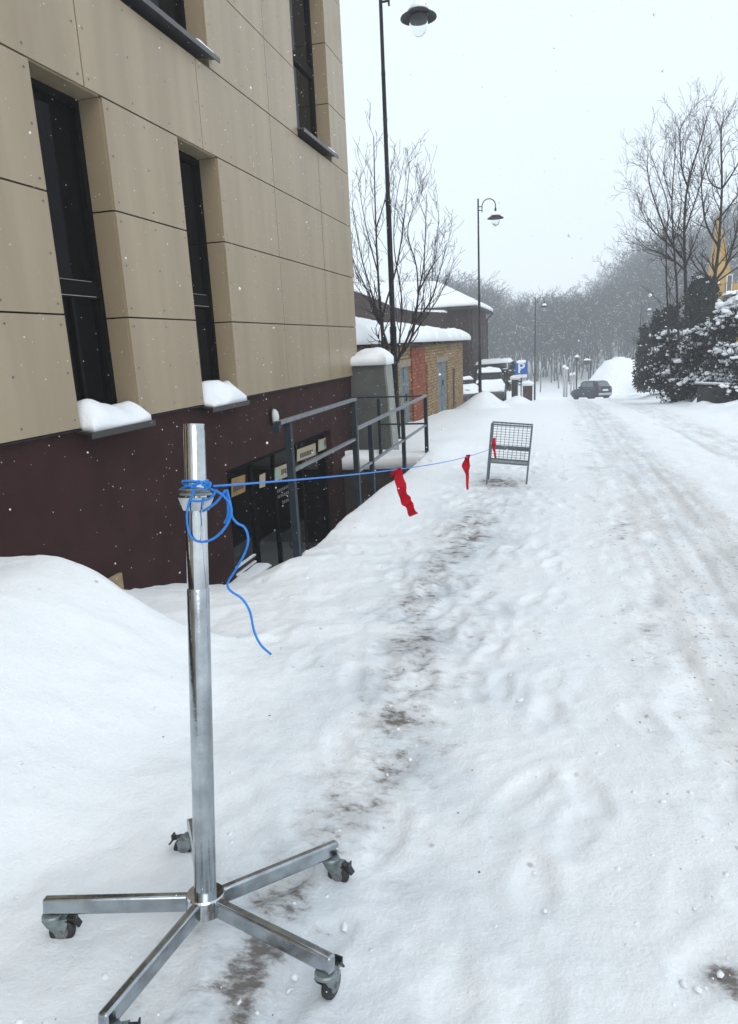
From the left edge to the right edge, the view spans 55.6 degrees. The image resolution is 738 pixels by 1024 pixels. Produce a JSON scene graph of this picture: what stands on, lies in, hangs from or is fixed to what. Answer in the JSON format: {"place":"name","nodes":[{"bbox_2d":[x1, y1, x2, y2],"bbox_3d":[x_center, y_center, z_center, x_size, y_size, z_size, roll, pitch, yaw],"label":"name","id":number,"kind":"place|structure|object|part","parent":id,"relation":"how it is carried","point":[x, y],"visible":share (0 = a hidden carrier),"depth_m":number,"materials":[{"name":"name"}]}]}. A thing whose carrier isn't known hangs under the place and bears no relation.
{"place":"outdoors","nodes":[
{"label":"outdoors","id":0,"kind":"place"},
{"bbox_2d":[0,323,737,1023],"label":"ground","id":1,"kind":"structure","parent":0,"point":[420,827],"depth_m":2.87,"materials":[{"name":"white snow"}]},
{"bbox_2d":[108,573,123,588],"bbox_3d":[-1.982,0.582,5.361,0.030,0.149,0.293,1,14,15],"label":"board","id":2,"kind":"object","parent":1,"relation":"on","point":[117,579],"visible":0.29,"depth_m":5.43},
{"bbox_2d":[0,0,356,589],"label":"office building","id":3,"kind":"structure","parent":1,"relation":"on","point":[71,247],"depth_m":6.21,"materials":[{"name":"beige facade panels"},{"name":"dark brown plaster"},{"name":"dark glass"}]},
{"bbox_2d":[30,77,116,404],"bbox_3d":[-2.276,-1.861,5.225,0.087,2.394,0.758,1,14,15],"label":"window","id":4,"kind":"structure","parent":3,"relation":"in","point":[61,139],"depth_m":5.33,"materials":[{"name":"black glass"}]},
{"bbox_2d":[150,0,186,30],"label":"window","id":5,"kind":"structure","parent":3,"relation":"in","point":[176,12],"depth_m":6.66,"materials":[{"name":"black"}]},
{"bbox_2d":[178,150,219,381],"bbox_3d":[-1.797,-2.308,7.003,0.087,2.394,0.768,1,14,15],"label":"window","id":6,"kind":"structure","parent":3,"relation":"in","point":[189,165],"depth_m":7.17,"materials":[{"name":"black glass"}]},
{"bbox_2d":[269,407,278,425],"bbox_3d":[-1.152,-1.166,8.587,0.100,0.243,0.135,1,14,15],"label":"wall lamp","id":7,"kind":"object","parent":3,"relation":"attached to","point":[273,415],"visible":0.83,"depth_m":8.54,"materials":[{"name":"white plastic"}]},
{"bbox_2d":[289,0,316,137],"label":"window","id":8,"kind":"structure","parent":3,"relation":"in","point":[301,38],"depth_m":10.00,"materials":[{"name":"black glass"}]},
{"bbox_2d":[41,423,354,1023],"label":"rack stand","id":9,"kind":"object","parent":1,"relation":"on","point":[195,903],"visible":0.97,"depth_m":1.89,"materials":[{"name":"silver metal"}]},
{"bbox_2d":[181,449,488,654],"bbox_3d":[0.519,-0.434,5.273,0.218,1.019,7.199,1,14,15],"label":"blue rope","id":10,"kind":"object","parent":9,"relation":"attached to","point":[208,484],"visible":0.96,"depth_m":1.84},
{"bbox_2d":[390,467,417,516],"bbox_3d":[0.192,-0.112,3.898,0.068,0.266,0.175,-15,18,-42],"label":"red flag","id":11,"kind":"object","parent":10,"relation":"hanging from","point":[405,497],"visible":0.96,"depth_m":3.90,"materials":[{"name":"fabric"}]},
{"bbox_2d":[462,454,470,489],"bbox_3d":[0.941,-0.383,6.755,0.085,0.345,0.059,1,14,15],"label":"red flag","id":12,"kind":"object","parent":10,"relation":"hanging from","point":[466,465],"visible":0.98,"depth_m":6.74,"materials":[{"name":"fabric"}]},
{"bbox_2d":[231,554,272,582],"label":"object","id":13,"kind":"object","parent":1,"relation":"on","point":[252,568],"visible":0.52,"depth_m":7.96,"materials":[{"name":"concrete"}]},
{"bbox_2d":[272,395,428,557],"bbox_3d":[-0.505,-0.293,8.493,1.408,2.284,6.220,1,14,15],"label":"stair railing","id":14,"kind":"object","parent":1,"relation":"on","point":[292,469],"visible":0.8,"depth_m":7.18,"materials":[{"name":"grey metal"}]},
{"bbox_2d":[2,411,737,1023],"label":"snow clods","id":15,"kind":"object","parent":1,"relation":"on","point":[344,927],"visible":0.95,"depth_m":2.47,"materials":[{"name":"white snow"}]},
{"bbox_2d":[351,347,398,449],"bbox_3d":[0.076,-1.773,12.047,0.780,2.060,0.560,1,14,15],"label":"sheet metal box","id":16,"kind":"object","parent":1,"relation":"on","point":[372,375],"visible":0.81,"depth_m":11.82,"materials":[{"name":"grey metal"}]},
{"bbox_2d":[342,452,425,514],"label":"retaining wall","id":17,"kind":"structure","parent":1,"relation":"on","point":[382,479],"depth_m":11.40,"materials":[{"name":"concrete"}]},
{"bbox_2d":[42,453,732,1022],"bbox_3d":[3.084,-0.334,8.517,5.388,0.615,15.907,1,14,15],"label":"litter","id":18,"kind":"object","parent":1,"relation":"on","point":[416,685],"visible":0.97,"depth_m":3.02,"materials":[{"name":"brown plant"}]},
{"bbox_2d":[354,288,446,344],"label":"brown annex","id":19,"kind":"object","parent":1,"relation":"on","point":[436,318],"visible":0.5,"depth_m":41.90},
{"bbox_2d":[349,99,465,364],"bbox_3d":[0.616,-4.380,13.105,2.449,6.017,1.647,-2,13,4],"label":"bare tree","id":20,"kind":"object","parent":1,"relation":"on","point":[379,316],"visible":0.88,"depth_m":13.11,"materials":[{"name":"brown plant"}]},
{"bbox_2d":[379,0,436,438],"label":"street lamp","id":21,"kind":"object","parent":1,"relation":"on","point":[422,13],"visible":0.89,"depth_m":13.36,"materials":[{"name":"black painted metal"},{"name":"clear glass"}]},
{"bbox_2d":[355,316,470,426],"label":"brick shed","id":22,"kind":"structure","parent":1,"relation":"on","point":[443,389],"depth_m":21.77,"materials":[{"name":"brown brick"}]},
{"bbox_2d":[400,367,410,422],"bbox_3d":[0.990,-2.695,19.360,0.120,2.580,1.400,1,14,15],"label":"door","id":23,"kind":"structure","parent":22,"relation":"in","point":[404,375],"depth_m":19.34,"materials":[{"name":"grey metal"}]},
{"bbox_2d":[437,361,446,411],"bbox_3d":[2.650,-4.201,25.514,0.120,2.500,2.400,1,14,15],"label":"door","id":24,"kind":"structure","parent":22,"relation":"in","point":[442,392],"depth_m":25.50,"materials":[{"name":"grey metal"}]},
{"bbox_2d":[354,281,492,379],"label":"brown house","id":25,"kind":"structure","parent":1,"relation":"on","point":[460,308],"depth_m":43.57,"materials":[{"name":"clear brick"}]},
{"bbox_2d":[473,323,474,351],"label":"window","id":26,"kind":"structure","parent":25,"relation":"in","point":[473,323],"depth_m":44.38,"materials":[{"name":"grey glass"}]},
{"bbox_2d":[476,324,477,350],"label":"window","id":27,"kind":"structure","parent":25,"relation":"in","point":[476,324],"depth_m":46.32,"materials":[{"name":"grey glass"}]},
{"bbox_2d":[463,376,485,402],"bbox_3d":[4.498,-6.098,35.099,1.900,1.481,3.630,-6,14,-14],"label":"parked car","id":28,"kind":"object","parent":1,"relation":"on","point":[470,385],"visible":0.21,"depth_m":33.87,"materials":[{"name":"white"}]},
{"bbox_2d":[455,392,513,408],"bbox_3d":[4.495,-4.306,27.662,3.021,0.914,3.409,1,14,15],"label":"snow heap","id":29,"kind":"object","parent":1,"relation":"on","point":[479,401],"visible":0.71,"depth_m":26.88,"materials":[{"name":"white snow"}]},
{"bbox_2d":[477,198,503,392],"bbox_3d":[5.120,-8.453,29.534,1.145,8.970,0.670,1,14,15],"label":"street lamp","id":30,"kind":"object","parent":1,"relation":"on","point":[496,215],"visible":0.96,"depth_m":29.34,"materials":[{"name":"black metal"},{"name":"clear glass"}]},
{"bbox_2d":[475,366,507,400],"bbox_3d":[6.866,-7.304,40.025,2.100,1.895,4.230,-1,14,9],"label":"parked car","id":31,"kind":"object","parent":1,"relation":"on","point":[493,382],"visible":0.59,"depth_m":38.92,"materials":[{"name":"white"}]},
{"bbox_2d":[475,358,512,400],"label":"shelter","id":32,"kind":"object","parent":1,"relation":"on","point":[499,363],"visible":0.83,"depth_m":45.45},
{"bbox_2d":[502,367,511,391],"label":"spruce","id":33,"kind":"object","parent":1,"relation":"on","point":[507,376],"visible":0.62,"depth_m":45.39,"materials":[{"name":"green plant"}]},
{"bbox_2d":[486,421,532,483],"bbox_3d":[1.787,-0.715,8.905,0.511,0.820,0.401,6,12,12],"label":"wire bin","id":34,"kind":"object","parent":1,"relation":"on","point":[516,448],"visible":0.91,"depth_m":9.01,"materials":[{"name":"grey metal"}]},
{"bbox_2d":[492,438,496,457],"bbox_3d":[1.556,-0.795,8.700,0.065,0.260,0.044,1,14,15],"label":"red flag","id":35,"kind":"object","parent":34,"relation":"attached to","point":[493,443],"visible":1,"depth_m":8.69,"materials":[{"name":"fabric"}]},
{"bbox_2d":[490,292,536,366],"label":"bare far tree","id":36,"kind":"object","parent":1,"relation":"on","point":[506,338],"visible":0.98,"depth_m":98.41,"materials":[{"name":"grey plant"}]},
{"bbox_2d":[510,375,518,396],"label":"gate post","id":37,"kind":"object","parent":1,"relation":"on","point":[514,385],"visible":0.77,"depth_m":41.36,"materials":[{"name":"grey metal"}]},
{"bbox_2d":[508,361,520,385],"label":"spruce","id":38,"kind":"object","parent":1,"relation":"on","point":[511,372],"visible":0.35,"depth_m":49.98,"materials":[{"name":"green plant"}]},
{"bbox_2d":[503,396,532,403],"bbox_3d":[7.615,-5.729,36.437,2.379,0.612,3.222,1,14,15],"label":"snow heap","id":39,"kind":"object","parent":1,"relation":"on","point":[517,399],"visible":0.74,"depth_m":35.76,"materials":[{"name":"white snow"}]},
{"bbox_2d":[515,360,526,395],"bbox_3d":[7.967,-6.682,36.646,0.620,2.515,0.150,1,14,15],"label":"parking sign","id":40,"kind":"object","parent":1,"relation":"on","point":[521,365],"visible":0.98,"depth_m":36.44,"materials":[{"name":"blue metal"}]},
{"bbox_2d":[511,312,543,374],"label":"bare far tree","id":41,"kind":"object","parent":1,"relation":"on","point":[528,329],"visible":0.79,"depth_m":104.28,"materials":[{"name":"grey plant"}]},
{"bbox_2d":[522,380,533,400],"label":"gate post","id":42,"kind":"object","parent":1,"relation":"on","point":[527,385],"visible":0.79,"depth_m":40.28,"materials":[{"name":"brown brick"}]},
{"bbox_2d":[515,308,548,380],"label":"bare far tree","id":43,"kind":"object","parent":1,"relation":"on","point":[527,347],"visible":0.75,"depth_m":100.92,"materials":[{"name":"grey plant"}]},
{"bbox_2d":[534,297,547,399],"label":"street lamp","id":44,"kind":"object","parent":1,"relation":"on","point":[544,306],"visible":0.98,"depth_m":56.94,"materials":[{"name":"black metal"}]},
{"bbox_2d":[525,317,562,391],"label":"bare far tree","id":45,"kind":"object","parent":1,"relation":"on","point":[544,344],"visible":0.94,"depth_m":94.52,"materials":[{"name":"grey plant"}]},
{"bbox_2d":[353,198,737,381],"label":"hill woods","id":46,"kind":"object","parent":1,"relation":"on","point":[651,277],"visible":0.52,"depth_m":115.49,"materials":[{"name":"bark"},{"name":"snow"}]},
{"bbox_2d":[541,314,561,382],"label":"bare far tree","id":47,"kind":"object","parent":1,"relation":"on","point":[548,345],"visible":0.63,"depth_m":106.59,"materials":[{"name":"grey plant"}]},
{"bbox_2d":[536,300,573,375],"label":"bare far tree","id":48,"kind":"object","parent":1,"relation":"on","point":[551,331],"visible":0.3,"depth_m":112.91,"materials":[{"name":"grey plant"}]},
{"bbox_2d":[563,365,565,396],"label":"bollard post","id":49,"kind":"object","parent":1,"relation":"on","point":[564,366],"visible":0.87,"depth_m":70.19,"materials":[{"name":"grey metal"}]},
{"bbox_2d":[565,366,568,396],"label":"bollard post","id":50,"kind":"object","parent":1,"relation":"on","point":[566,368],"visible":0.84,"depth_m":72.02,"materials":[{"name":"grey metal"}]},
{"bbox_2d":[569,373,572,393],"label":"bollard post","id":51,"kind":"object","parent":1,"relation":"on","point":[570,374],"visible":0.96,"depth_m":81.43,"materials":[{"name":"grey metal"}]},
{"bbox_2d":[561,310,587,383],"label":"bare far tree","id":52,"kind":"object","parent":1,"relation":"on","point":[573,355],"visible":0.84,"depth_m":103.55,"materials":[{"name":"grey plant"}]},
{"bbox_2d":[573,372,575,389],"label":"bollard post","id":53,"kind":"object","parent":1,"relation":"on","point":[574,373],"visible":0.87,"depth_m":83.22,"materials":[{"name":"grey metal"}]},
{"bbox_2d":[574,355,579,388],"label":"park lantern","id":54,"kind":"object","parent":1,"relation":"on","point":[576,357],"visible":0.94,"depth_m":78.97,"materials":[{"name":"black metal"}]},
{"bbox_2d":[567,311,607,379],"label":"bare far tree","id":55,"kind":"object","parent":1,"relation":"on","point":[586,333],"visible":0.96,"depth_m":84.07,"materials":[{"name":"grey plant"}]},
{"bbox_2d":[583,358,591,378],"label":"sign post","id":56,"kind":"object","parent":1,"relation":"on","point":[587,361],"visible":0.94,"depth_m":74.89,"materials":[{"name":"grey metal"}]},
{"bbox_2d":[571,380,611,398],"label":"hatchback car","id":57,"kind":"object","parent":1,"relation":"on","point":[590,389],"visible":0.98,"depth_m":56.01,"materials":[{"name":"black metal"}]},
{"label":"side window","id":58,"kind":"part","parent":57,"relation":"part of","materials":[{"name":"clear glass"}]},
{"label":"rear window","id":59,"kind":"part","parent":57,"relation":"part of","materials":[{"name":"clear glass"}]},
{"bbox_2d":[588,309,627,358],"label":"bare far tree","id":60,"kind":"object","parent":1,"relation":"on","point":[612,354],"visible":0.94,"depth_m":96.01,"materials":[{"name":"grey plant"}]},
{"bbox_2d":[589,357,655,393],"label":"snow heap","id":61,"kind":"object","parent":1,"relation":"on","point":[613,372],"visible":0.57,"depth_m":69.42,"materials":[{"name":"white snow"}]},
{"bbox_2d":[630,322,650,392],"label":"conifer","id":62,"kind":"object","parent":1,"relation":"on","point":[640,357],"visible":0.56,"depth_m":40.14,"materials":[{"name":"green plant"}]},
{"bbox_2d":[637,303,651,392],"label":"street lamp","id":63,"kind":"object","parent":1,"relation":"on","point":[648,311],"visible":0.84,"depth_m":64.09,"materials":[{"name":"black metal"}]},
{"bbox_2d":[626,293,669,351],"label":"bare far tree","id":64,"kind":"object","parent":1,"relation":"on","point":[646,321],"visible":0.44,"depth_m":91.42,"materials":[{"name":"grey plant"}]},
{"bbox_2d":[633,303,680,392],"bbox_3d":[14.496,-8.041,34.790,2.612,4.506,2.598,1,14,15],"label":"conifer","id":65,"kind":"object","parent":1,"relation":"on","point":[659,321],"visible":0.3,"depth_m":34.26,"materials":[{"name":"green plant"}]},
{"bbox_2d":[625,295,708,402],"bbox_3d":[11.443,-6.114,26.548,3.076,4.216,5.236,1,14,15],"label":"snowy shrub","id":66,"kind":"object","parent":1,"relation":"on","point":[660,376],"visible":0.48,"depth_m":26.25,"materials":[{"name":"green plant"}]},
{"bbox_2d":[607,73,732,400],"bbox_3d":[10.382,-9.004,24.467,3.949,10.265,4.709,1,14,15],"label":"bare tree","id":67,"kind":"object","parent":1,"relation":"on","point":[683,267],"visible":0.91,"depth_m":23.95,"materials":[{"name":"brown plant"}]},
{"bbox_2d":[639,89,737,386],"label":"bare tree","id":68,"kind":"object","parent":1,"relation":"on","point":[713,282],"visible":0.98,"depth_m":22.38,"materials":[{"name":"brown plant"}]},
{"bbox_2d":[643,274,735,401],"bbox_3d":[11.235,-5.848,24.156,3.450,4.640,3.484,1,14,15],"label":"snowy shrub","id":69,"kind":"object","parent":1,"relation":"on","point":[700,345],"visible":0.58,"depth_m":24.64,"materials":[{"name":"green plant"}]},
{"bbox_2d":[657,271,722,388],"bbox_3d":[15.293,-8.079,32.366,3.871,5.858,3.557,1,14,15],"label":"conifer","id":70,"kind":"object","parent":1,"relation":"on","point":[698,301],"visible":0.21,"depth_m":31.38,"materials":[{"name":"green plant"}]},
{"bbox_2d":[665,280,737,388],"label":"snowy shrub","id":71,"kind":"object","parent":1,"relation":"on","point":[719,326],"visible":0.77,"depth_m":22.92,"materials":[{"name":"white snow"}]},
{"bbox_2d":[695,382,737,402],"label":"garden fence","id":72,"kind":"object","parent":1,"relation":"on","point":[706,394],"visible":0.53,"depth_m":21.90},
{"bbox_2d":[708,211,737,341],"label":"yellow tower","id":73,"kind":"structure","parent":1,"relation":"on","point":[728,286],"depth_m":69.01,"materials":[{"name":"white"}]},
{"bbox_2d":[726,274,732,290],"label":"window","id":74,"kind":"structure","parent":73,"relation":"in","point":[729,277],"depth_m":68.93,"materials":[{"name":"white glass"}]},
{"bbox_2d":[713,311,737,402],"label":"snowy shrub","id":75,"kind":"object","parent":1,"relation":"on","point":[729,387],"visible":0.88,"depth_m":21.40,"materials":[{"name":"white plant"}]},
{"bbox_2d":[1,0,736,1016],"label":"falling snow","id":76,"kind":"structure","parent":0,"point":[423,328],"depth_m":4.81,"materials":[{"name":"white snow"}]},
{"bbox_2d":[339,0,737,311],"label":"sky","id":77,"kind":"structure","parent":0,"point":[440,84],"materials":[{"name":"white"}]}
]}

